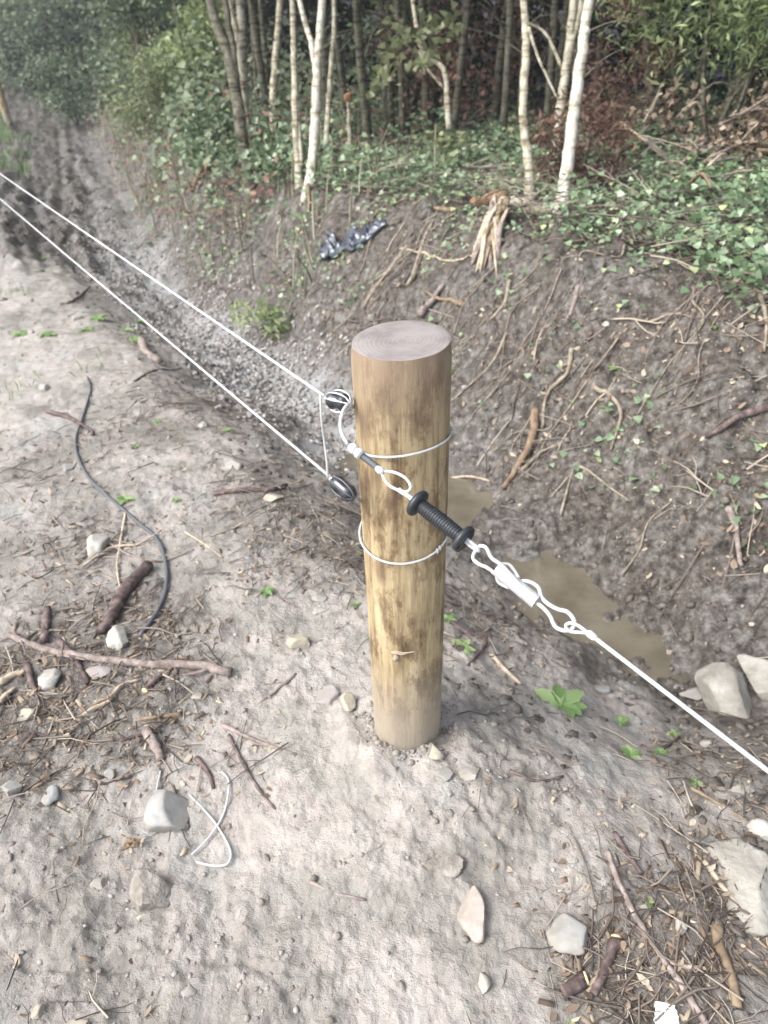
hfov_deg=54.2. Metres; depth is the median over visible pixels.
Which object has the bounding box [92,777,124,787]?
stick
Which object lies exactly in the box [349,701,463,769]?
foot crumbs
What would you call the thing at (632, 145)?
bare branch
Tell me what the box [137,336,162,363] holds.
stick
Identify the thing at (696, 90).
thin tree
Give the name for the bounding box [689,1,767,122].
tree
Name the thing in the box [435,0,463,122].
thin tree
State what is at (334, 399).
strain insulator
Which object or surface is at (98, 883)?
stone
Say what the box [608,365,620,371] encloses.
weed
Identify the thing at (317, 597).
stone
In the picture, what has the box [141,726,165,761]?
stick
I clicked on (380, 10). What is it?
thin tree
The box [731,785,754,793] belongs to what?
stone
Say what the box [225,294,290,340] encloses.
shrub
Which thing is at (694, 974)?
sticks
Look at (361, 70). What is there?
thin tree
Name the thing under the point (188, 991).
stone
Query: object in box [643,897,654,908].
weed
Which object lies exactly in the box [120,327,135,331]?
weed
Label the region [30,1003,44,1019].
stone
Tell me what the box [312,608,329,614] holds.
stone
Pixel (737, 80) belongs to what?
thin tree
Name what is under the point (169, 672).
stick
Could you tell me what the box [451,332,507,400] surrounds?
root
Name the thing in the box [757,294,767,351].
root
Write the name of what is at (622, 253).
fine root
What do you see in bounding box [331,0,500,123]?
shrub
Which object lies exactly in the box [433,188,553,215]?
fallen log
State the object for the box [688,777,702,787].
weed
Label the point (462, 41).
thin tree
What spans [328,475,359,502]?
strain insulator
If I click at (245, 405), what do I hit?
fence wire
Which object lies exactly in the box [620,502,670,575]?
root
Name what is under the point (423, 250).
fine root
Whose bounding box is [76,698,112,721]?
stick
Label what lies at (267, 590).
weed
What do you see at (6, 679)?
stick
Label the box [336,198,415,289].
fine root
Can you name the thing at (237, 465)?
stone
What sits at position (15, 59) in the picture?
shrub
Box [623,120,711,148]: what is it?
bare branch
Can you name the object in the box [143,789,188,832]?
stone
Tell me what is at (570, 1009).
leaf litter
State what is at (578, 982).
stick
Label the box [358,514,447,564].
wire loop
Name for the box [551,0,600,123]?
thin tree
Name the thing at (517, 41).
thin tree
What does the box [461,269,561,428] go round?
fine root
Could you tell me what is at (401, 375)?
fence post
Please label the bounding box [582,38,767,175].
shrub
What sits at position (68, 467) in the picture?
stone
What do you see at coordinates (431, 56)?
tree
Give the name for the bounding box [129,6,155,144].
tree
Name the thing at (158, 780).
clear wire
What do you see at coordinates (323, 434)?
hanging tail
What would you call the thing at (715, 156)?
brushwood heap
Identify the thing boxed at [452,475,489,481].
wood strip
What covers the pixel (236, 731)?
stick
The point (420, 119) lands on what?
ivy bank cover
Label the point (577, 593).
puddle water
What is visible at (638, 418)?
bank sprigs
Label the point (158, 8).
shrub
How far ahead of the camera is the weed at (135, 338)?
4.19 m
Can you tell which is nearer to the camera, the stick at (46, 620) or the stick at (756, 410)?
the stick at (46, 620)
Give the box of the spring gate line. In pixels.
[397,487,767,772]
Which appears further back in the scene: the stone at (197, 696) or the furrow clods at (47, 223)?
the furrow clods at (47, 223)
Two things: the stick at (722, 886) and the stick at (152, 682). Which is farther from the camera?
the stick at (152, 682)
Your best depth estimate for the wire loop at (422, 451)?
1.20 m
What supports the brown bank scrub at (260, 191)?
on the ground at (434, 962)
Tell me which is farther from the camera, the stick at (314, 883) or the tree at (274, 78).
the tree at (274, 78)
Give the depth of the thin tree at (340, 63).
6.81 m
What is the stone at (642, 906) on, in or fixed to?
on the ground at (434, 962)
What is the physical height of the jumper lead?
0.069 m
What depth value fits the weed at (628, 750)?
1.77 m
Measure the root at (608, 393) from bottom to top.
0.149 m
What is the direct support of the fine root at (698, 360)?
hanging from the ground at (434, 962)
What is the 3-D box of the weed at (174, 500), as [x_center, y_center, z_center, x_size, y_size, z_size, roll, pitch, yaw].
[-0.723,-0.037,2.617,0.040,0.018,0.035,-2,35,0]
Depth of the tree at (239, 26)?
6.19 m
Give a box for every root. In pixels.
[297,192,350,281]
[309,201,383,298]
[322,201,390,272]
[330,220,399,313]
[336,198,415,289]
[339,246,417,344]
[362,199,421,294]
[377,211,455,323]
[391,203,444,271]
[419,229,447,309]
[439,266,494,325]
[451,295,496,369]
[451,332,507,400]
[452,251,540,359]
[452,278,483,333]
[457,288,536,414]
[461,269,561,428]
[490,279,511,319]
[501,408,538,488]
[512,238,600,318]
[513,337,618,481]
[518,331,615,454]
[520,440,569,471]
[542,347,573,426]
[554,243,625,316]
[559,466,573,515]
[578,464,629,501]
[592,385,622,449]
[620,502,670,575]
[633,295,704,421]
[641,286,747,427]
[642,279,720,365]
[648,312,694,321]
[724,505,743,566]
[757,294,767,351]
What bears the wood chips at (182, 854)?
on the ground at (434, 962)
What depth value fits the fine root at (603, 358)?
3.10 m
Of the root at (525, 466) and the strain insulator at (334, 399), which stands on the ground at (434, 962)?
the root at (525, 466)
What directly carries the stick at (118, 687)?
on the ground at (434, 962)
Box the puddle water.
[338,453,691,685]
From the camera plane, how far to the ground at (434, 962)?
2.16 m
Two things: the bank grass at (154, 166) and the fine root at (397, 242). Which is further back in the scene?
the bank grass at (154, 166)
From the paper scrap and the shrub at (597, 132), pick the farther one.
the shrub at (597, 132)
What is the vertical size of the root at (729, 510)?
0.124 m
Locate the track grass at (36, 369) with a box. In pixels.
[0,277,110,406]
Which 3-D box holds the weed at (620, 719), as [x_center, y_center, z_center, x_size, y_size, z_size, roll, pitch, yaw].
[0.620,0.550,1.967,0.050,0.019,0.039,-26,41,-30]
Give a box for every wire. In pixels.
[0,173,324,396]
[0,199,330,475]
[156,770,161,789]
[188,794,231,866]
[191,771,229,855]
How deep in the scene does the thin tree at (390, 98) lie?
7.10 m
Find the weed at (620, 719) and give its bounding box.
[615,715,629,726]
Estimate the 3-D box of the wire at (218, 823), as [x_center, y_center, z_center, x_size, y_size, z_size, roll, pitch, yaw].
[-0.354,0.632,1.578,0.041,0.020,0.190,4,35,9]
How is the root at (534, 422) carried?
on the ground at (434, 962)
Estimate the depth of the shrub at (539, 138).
4.20 m
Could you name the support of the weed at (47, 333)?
on the ground at (434, 962)
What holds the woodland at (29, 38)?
on the ground at (434, 962)
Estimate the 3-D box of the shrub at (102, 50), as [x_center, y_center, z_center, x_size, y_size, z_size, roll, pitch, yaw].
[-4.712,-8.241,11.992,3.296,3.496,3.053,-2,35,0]
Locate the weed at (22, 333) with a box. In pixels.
[11,330,27,336]
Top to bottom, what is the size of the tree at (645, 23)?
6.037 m
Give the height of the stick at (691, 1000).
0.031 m
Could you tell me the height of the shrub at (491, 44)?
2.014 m
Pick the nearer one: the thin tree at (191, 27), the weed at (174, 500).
the weed at (174, 500)
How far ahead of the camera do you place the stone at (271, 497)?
2.58 m
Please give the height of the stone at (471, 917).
0.034 m
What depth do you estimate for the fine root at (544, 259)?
3.48 m
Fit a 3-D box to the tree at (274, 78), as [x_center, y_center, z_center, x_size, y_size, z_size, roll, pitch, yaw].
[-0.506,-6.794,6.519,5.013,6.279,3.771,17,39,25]
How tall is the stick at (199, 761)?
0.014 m
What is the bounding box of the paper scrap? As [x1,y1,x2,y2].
[654,1001,679,1023]
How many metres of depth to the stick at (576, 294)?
3.21 m
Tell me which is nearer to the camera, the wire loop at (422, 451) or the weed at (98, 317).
the wire loop at (422, 451)
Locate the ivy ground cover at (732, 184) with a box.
[283,82,767,312]
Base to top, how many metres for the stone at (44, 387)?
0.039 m
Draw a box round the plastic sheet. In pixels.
[318,220,387,259]
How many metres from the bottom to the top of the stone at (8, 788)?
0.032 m
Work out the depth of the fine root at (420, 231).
4.23 m
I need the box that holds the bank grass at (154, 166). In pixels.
[80,76,345,232]
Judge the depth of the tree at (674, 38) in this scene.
6.21 m
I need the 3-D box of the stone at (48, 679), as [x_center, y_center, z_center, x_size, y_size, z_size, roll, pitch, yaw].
[-0.846,0.428,1.905,0.053,0.053,0.069,-2,35,0]
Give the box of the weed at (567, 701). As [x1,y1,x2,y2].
[535,684,586,718]
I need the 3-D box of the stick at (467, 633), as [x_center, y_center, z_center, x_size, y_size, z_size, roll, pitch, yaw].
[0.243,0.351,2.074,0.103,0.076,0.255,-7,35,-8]
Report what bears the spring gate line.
attached to the jumper lead
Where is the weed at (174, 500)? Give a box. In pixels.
[171,498,181,502]
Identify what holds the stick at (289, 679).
on the ground at (434, 962)
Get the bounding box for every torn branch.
[189,166,207,192]
[306,183,310,210]
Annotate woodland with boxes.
[0,1,234,75]
[56,0,767,110]
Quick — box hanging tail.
[319,394,328,477]
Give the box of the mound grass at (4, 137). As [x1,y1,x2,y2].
[0,109,40,178]
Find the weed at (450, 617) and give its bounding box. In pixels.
[444,614,455,622]
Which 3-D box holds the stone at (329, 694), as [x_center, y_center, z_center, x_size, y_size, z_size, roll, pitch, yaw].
[-0.135,0.449,1.824,0.057,0.027,0.065,25,43,33]
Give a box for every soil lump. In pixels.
[128,868,172,911]
[421,854,463,877]
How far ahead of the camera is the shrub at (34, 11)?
21.40 m
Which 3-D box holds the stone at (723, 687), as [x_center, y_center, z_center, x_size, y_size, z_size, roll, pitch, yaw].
[0.994,0.541,2.150,0.151,0.147,0.240,-2,35,0]
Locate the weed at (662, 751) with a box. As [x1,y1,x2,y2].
[653,747,668,755]
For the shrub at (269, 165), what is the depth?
5.66 m
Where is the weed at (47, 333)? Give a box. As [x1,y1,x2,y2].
[37,331,55,337]
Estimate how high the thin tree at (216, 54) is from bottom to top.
5.725 m
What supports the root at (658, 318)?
on the ground at (434, 962)
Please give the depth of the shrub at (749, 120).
4.21 m
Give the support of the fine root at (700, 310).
hanging from the ground at (434, 962)
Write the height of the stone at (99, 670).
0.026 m
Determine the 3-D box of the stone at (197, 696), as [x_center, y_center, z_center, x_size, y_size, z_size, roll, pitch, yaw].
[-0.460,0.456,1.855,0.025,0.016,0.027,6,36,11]
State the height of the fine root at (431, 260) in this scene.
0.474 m
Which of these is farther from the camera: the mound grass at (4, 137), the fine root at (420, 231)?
the mound grass at (4, 137)
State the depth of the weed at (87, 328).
4.28 m
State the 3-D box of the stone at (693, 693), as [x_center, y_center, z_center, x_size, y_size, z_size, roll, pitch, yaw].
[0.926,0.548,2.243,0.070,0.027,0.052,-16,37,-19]
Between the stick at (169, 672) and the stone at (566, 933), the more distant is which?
the stick at (169, 672)
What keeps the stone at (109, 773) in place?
on the ground at (434, 962)
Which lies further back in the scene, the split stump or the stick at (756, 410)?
the split stump
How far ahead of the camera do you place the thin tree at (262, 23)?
8.15 m
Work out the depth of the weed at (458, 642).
2.03 m
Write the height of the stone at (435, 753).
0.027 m
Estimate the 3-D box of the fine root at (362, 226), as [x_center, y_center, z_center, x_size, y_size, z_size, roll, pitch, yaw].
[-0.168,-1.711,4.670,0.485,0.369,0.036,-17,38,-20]
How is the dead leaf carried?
on the ground at (434, 962)
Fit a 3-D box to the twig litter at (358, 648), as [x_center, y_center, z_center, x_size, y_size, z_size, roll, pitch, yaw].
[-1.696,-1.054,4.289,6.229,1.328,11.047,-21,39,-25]
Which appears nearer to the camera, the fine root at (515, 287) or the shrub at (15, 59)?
the fine root at (515, 287)
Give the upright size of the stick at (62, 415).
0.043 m
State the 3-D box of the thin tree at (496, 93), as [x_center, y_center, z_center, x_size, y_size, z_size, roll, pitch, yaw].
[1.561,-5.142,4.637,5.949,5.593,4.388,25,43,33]
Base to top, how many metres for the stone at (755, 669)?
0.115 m
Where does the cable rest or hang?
on the ground at (434, 962)
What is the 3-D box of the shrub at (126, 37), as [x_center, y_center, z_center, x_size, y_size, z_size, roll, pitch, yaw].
[-3.715,-6.792,11.541,1.461,1.457,1.606,13,38,20]
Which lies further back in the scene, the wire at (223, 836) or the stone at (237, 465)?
the stone at (237, 465)
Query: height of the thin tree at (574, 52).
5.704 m
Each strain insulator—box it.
[322,389,353,412]
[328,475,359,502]
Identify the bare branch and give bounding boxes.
[602,126,637,168]
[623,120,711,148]
[640,110,685,133]
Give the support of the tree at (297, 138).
on the ground at (434, 962)
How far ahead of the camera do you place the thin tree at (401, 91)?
6.63 m
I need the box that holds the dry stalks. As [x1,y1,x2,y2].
[139,100,468,299]
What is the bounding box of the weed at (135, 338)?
[129,336,139,342]
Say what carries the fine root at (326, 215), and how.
hanging from the ground at (434, 962)
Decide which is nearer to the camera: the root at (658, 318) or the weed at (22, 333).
the root at (658, 318)
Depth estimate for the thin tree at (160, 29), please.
11.01 m
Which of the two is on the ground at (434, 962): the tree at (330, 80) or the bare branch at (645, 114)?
the tree at (330, 80)
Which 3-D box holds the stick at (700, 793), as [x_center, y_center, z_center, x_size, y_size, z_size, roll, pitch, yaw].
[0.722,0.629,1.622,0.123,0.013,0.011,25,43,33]
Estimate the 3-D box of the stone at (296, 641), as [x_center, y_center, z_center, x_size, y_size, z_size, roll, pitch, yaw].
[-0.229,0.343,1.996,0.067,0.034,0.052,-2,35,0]
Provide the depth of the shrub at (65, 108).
16.89 m
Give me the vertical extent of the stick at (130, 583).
0.050 m
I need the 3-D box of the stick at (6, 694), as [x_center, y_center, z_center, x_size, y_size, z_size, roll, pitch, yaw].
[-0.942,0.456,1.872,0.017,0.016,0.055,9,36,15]
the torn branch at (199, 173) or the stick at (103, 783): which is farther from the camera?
the torn branch at (199, 173)
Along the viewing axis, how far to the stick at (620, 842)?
1.47 m
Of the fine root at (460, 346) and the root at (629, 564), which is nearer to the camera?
the root at (629, 564)
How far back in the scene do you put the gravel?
4.75 m
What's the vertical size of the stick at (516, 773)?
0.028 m
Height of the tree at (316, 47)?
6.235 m
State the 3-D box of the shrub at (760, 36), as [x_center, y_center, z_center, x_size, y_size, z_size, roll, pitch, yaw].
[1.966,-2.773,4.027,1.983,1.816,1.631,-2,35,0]
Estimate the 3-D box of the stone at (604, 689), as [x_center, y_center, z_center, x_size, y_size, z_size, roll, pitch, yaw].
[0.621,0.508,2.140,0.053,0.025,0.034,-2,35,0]
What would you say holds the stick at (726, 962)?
on the ground at (434, 962)
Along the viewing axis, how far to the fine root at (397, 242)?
4.35 m
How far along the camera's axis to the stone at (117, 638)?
2.00 m
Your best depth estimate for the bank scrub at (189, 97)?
7.29 m
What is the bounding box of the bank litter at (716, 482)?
[130,120,767,649]
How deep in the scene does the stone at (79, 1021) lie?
1.26 m
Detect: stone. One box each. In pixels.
[0,780,22,798]
[17,708,35,720]
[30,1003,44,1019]
[38,668,61,690]
[39,383,49,390]
[41,785,58,805]
[63,463,74,471]
[64,1019,91,1023]
[72,314,82,320]
[85,666,110,679]
[87,534,110,558]
[90,877,106,889]
[104,768,115,779]
[106,625,128,651]
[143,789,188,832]
[181,984,196,997]
[191,692,202,699]
[198,421,207,429]
[221,459,241,470]
[263,494,283,501]
[285,634,309,648]
[312,593,326,601]
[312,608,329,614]
[316,684,339,704]
[340,692,355,711]
[429,744,444,760]
[432,766,452,781]
[457,885,485,943]
[459,766,479,780]
[478,972,490,993]
[545,912,589,955]
[593,685,610,693]
[602,321,608,326]
[639,904,648,910]
[675,919,687,934]
[679,687,702,699]
[694,662,751,717]
[700,740,711,746]
[708,837,767,937]
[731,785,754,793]
[737,654,767,700]
[746,818,767,840]
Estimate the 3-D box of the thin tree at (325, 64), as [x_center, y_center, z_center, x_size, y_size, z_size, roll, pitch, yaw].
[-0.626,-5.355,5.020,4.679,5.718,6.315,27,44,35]
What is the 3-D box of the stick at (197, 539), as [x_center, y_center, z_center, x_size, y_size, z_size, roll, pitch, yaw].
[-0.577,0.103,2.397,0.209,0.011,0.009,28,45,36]
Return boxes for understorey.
[171,0,767,162]
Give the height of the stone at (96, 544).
0.066 m
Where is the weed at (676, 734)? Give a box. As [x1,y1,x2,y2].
[666,729,679,737]
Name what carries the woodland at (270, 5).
on the ground at (434, 962)
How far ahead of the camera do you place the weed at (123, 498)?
2.63 m
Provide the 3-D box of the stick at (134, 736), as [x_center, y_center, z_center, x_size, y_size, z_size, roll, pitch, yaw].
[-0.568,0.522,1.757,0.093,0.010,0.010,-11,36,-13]
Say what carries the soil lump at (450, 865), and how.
on the ground at (434, 962)
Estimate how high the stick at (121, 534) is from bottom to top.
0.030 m
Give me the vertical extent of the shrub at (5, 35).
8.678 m
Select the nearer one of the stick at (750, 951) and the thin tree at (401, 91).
the stick at (750, 951)
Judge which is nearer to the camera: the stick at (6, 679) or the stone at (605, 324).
the stick at (6, 679)
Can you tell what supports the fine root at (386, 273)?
hanging from the ground at (434, 962)
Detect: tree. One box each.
[87,15,99,52]
[124,15,162,46]
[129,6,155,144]
[156,0,197,90]
[181,0,258,201]
[210,39,219,88]
[223,0,269,95]
[228,0,270,178]
[247,0,284,148]
[248,0,316,128]
[249,16,270,119]
[262,0,328,187]
[285,0,350,203]
[321,0,352,142]
[321,0,385,178]
[330,0,392,131]
[344,91,352,163]
[352,0,490,162]
[353,0,410,147]
[361,0,430,135]
[361,0,436,130]
[362,0,394,133]
[376,0,406,139]
[378,0,427,127]
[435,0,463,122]
[450,0,471,135]
[462,0,565,199]
[478,0,529,127]
[484,0,513,142]
[488,0,561,135]
[514,0,584,185]
[537,0,557,127]
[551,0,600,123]
[553,0,638,213]
[558,0,605,106]
[571,0,599,88]
[642,0,661,153]
[669,2,686,122]
[679,0,749,142]
[720,2,763,114]
[734,6,756,108]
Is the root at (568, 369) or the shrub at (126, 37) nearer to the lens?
the root at (568, 369)
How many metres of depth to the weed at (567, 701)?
1.91 m
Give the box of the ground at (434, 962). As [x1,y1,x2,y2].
[0,0,767,1023]
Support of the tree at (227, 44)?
on the ground at (434, 962)
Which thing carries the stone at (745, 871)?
on the ground at (434, 962)
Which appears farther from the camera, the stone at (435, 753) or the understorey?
the understorey
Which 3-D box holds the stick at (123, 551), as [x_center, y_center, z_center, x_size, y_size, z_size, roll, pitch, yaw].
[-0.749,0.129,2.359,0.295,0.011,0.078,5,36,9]
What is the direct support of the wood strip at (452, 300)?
on the ground at (434, 962)
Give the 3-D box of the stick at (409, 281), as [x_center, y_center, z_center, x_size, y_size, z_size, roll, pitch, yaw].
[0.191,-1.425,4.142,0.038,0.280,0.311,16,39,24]
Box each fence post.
[0,81,12,125]
[351,320,451,749]
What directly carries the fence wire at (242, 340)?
attached to the strain insulator at (334, 399)
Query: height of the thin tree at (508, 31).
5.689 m
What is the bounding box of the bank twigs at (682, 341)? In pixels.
[128,127,767,658]
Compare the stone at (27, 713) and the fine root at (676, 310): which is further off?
the fine root at (676, 310)
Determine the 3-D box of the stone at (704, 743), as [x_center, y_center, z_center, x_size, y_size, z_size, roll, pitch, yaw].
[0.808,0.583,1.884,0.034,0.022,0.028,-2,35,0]
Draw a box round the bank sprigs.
[206,163,767,550]
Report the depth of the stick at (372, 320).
4.23 m
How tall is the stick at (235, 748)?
0.019 m
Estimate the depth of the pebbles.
1.52 m
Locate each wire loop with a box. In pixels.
[353,425,452,457]
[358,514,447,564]
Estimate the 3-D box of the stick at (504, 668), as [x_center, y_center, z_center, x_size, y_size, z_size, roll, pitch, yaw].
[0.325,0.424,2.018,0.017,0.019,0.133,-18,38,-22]
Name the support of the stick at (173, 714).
on the ground at (434, 962)
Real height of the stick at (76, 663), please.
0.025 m
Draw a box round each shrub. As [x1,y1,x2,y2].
[0,0,92,77]
[0,0,112,73]
[0,0,156,91]
[0,0,188,127]
[0,19,89,101]
[12,38,96,125]
[64,0,247,114]
[93,17,163,123]
[97,37,215,142]
[116,0,259,112]
[164,75,255,170]
[208,110,353,184]
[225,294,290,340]
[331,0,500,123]
[352,0,556,125]
[511,72,647,197]
[551,0,767,158]
[560,0,700,176]
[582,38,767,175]
[630,48,767,171]
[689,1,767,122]
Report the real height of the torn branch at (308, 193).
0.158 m
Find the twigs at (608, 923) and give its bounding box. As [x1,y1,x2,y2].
[0,393,767,1023]
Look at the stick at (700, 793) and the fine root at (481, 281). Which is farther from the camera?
the fine root at (481, 281)
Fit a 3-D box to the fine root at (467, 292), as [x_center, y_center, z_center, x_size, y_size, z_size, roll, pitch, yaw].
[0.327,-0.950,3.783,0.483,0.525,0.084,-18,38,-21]
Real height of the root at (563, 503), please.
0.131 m
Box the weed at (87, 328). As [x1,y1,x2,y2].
[77,326,92,331]
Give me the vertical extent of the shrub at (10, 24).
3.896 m
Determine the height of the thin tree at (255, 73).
5.698 m
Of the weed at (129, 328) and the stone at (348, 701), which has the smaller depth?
the stone at (348, 701)
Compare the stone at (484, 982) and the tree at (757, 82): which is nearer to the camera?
the stone at (484, 982)
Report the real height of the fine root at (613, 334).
0.462 m
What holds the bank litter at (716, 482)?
on the ground at (434, 962)
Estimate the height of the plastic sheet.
0.295 m
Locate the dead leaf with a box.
[119,837,140,849]
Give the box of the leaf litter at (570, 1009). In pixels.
[0,163,767,1023]
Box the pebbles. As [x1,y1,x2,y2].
[0,212,664,1023]
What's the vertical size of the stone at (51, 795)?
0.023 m
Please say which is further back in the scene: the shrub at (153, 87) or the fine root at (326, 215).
the shrub at (153, 87)
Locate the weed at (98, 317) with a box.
[90,314,110,320]
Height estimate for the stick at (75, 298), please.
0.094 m
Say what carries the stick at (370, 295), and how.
on the ground at (434, 962)
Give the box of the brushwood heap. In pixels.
[619,82,767,193]
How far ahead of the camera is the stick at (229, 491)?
2.64 m
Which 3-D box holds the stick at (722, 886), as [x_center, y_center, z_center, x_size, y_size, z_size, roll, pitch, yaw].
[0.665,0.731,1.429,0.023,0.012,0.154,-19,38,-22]
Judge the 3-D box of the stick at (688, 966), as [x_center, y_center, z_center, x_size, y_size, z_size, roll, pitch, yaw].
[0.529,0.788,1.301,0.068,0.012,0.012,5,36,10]
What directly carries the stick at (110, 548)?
on the ground at (434, 962)
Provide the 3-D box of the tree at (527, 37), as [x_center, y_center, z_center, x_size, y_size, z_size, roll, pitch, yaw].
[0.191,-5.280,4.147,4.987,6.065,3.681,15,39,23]
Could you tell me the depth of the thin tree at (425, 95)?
6.58 m
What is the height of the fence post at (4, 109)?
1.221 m
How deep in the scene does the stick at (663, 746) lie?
1.83 m
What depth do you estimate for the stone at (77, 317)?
4.45 m
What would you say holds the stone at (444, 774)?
on the ground at (434, 962)
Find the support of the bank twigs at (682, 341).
on the ground at (434, 962)
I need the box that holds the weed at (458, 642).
[450,639,475,656]
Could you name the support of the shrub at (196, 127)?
on the ground at (434, 962)
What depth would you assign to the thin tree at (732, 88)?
5.49 m
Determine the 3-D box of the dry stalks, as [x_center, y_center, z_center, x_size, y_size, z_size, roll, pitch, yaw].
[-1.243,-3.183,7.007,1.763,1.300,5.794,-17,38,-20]
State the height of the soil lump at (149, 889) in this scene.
0.043 m
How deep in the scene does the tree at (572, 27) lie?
4.72 m
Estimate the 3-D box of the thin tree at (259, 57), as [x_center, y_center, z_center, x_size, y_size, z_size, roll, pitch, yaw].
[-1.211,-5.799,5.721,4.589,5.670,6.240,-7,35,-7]
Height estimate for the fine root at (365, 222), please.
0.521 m
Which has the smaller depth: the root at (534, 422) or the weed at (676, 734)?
the weed at (676, 734)
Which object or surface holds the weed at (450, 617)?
on the ground at (434, 962)
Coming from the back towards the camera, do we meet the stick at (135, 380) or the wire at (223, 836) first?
the stick at (135, 380)
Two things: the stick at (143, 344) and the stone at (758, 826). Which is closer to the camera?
the stone at (758, 826)
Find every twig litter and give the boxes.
[0,182,767,1023]
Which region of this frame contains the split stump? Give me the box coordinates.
[471,194,510,276]
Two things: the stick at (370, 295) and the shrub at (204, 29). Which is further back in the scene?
the shrub at (204, 29)
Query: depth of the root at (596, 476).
2.86 m
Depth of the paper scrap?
1.24 m
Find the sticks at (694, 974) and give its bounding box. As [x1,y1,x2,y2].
[0,380,767,1023]
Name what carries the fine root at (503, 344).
hanging from the ground at (434, 962)
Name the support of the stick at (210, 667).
on the ground at (434, 962)
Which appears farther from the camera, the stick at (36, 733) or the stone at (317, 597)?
the stone at (317, 597)
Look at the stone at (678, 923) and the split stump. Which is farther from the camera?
the split stump
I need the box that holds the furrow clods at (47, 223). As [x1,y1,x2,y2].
[0,72,199,314]
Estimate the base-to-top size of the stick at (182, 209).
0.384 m
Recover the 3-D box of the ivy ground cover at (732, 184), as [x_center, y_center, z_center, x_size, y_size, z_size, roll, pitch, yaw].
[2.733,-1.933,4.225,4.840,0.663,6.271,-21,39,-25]
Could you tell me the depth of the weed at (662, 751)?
1.78 m
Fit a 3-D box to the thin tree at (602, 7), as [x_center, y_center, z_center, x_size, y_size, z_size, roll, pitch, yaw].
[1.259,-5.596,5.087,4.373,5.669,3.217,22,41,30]
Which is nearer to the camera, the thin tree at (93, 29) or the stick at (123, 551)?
the stick at (123, 551)
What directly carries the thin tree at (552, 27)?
on the ground at (434, 962)
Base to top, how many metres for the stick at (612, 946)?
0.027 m
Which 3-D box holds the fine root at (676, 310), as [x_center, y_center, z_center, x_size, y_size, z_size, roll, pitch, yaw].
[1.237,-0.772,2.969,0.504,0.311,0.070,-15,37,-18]
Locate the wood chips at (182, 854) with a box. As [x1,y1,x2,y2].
[0,192,767,1023]
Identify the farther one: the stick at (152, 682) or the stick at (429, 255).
the stick at (429, 255)
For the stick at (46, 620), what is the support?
on the ground at (434, 962)
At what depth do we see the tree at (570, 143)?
3.87 m
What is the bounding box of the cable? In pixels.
[74,376,168,635]
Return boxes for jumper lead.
[338,402,411,492]
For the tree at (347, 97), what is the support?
on the ground at (434, 962)
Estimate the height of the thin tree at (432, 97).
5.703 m
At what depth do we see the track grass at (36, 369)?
3.69 m
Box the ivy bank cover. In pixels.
[128,80,665,327]
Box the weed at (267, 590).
[258,585,273,597]
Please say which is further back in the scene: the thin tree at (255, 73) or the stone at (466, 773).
the thin tree at (255, 73)
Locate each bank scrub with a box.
[74,11,464,245]
[84,67,451,255]
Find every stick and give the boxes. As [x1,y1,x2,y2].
[0,669,24,685]
[0,687,15,703]
[0,729,66,740]
[6,632,232,677]
[23,662,40,706]
[40,605,51,643]
[44,408,93,435]
[55,637,89,684]
[60,286,89,305]
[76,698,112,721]
[81,529,161,567]
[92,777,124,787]
[94,679,138,703]
[95,560,153,634]
[108,541,193,561]
[116,512,126,585]
[121,730,161,741]
[133,367,182,381]
[133,711,181,722]
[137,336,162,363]
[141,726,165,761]
[142,673,162,692]
[155,204,216,212]
[165,668,178,679]
[184,531,222,557]
[194,755,214,788]
[213,483,287,495]
[220,723,296,755]
[227,734,275,809]
[256,673,296,705]
[309,879,365,900]
[345,317,391,322]
[361,244,407,308]
[398,247,477,261]
[405,221,433,286]
[450,620,487,665]
[489,652,521,684]
[509,769,562,782]
[559,970,588,999]
[565,284,580,320]
[590,934,621,996]
[604,848,708,1023]
[612,831,642,874]
[640,736,680,751]
[669,959,708,970]
[689,786,746,819]
[690,919,759,957]
[702,859,733,900]
[704,403,767,437]
[710,923,741,1009]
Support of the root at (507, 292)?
on the ground at (434, 962)
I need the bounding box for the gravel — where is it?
[57,183,466,475]
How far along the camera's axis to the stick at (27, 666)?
1.91 m
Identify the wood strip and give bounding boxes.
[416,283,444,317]
[423,290,463,305]
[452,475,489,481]
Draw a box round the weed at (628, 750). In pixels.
[620,744,641,759]
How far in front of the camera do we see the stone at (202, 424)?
3.10 m
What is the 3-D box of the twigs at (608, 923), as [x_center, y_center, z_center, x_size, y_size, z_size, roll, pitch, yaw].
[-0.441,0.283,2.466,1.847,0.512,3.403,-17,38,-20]
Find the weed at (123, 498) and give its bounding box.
[116,494,135,504]
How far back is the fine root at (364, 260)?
4.49 m

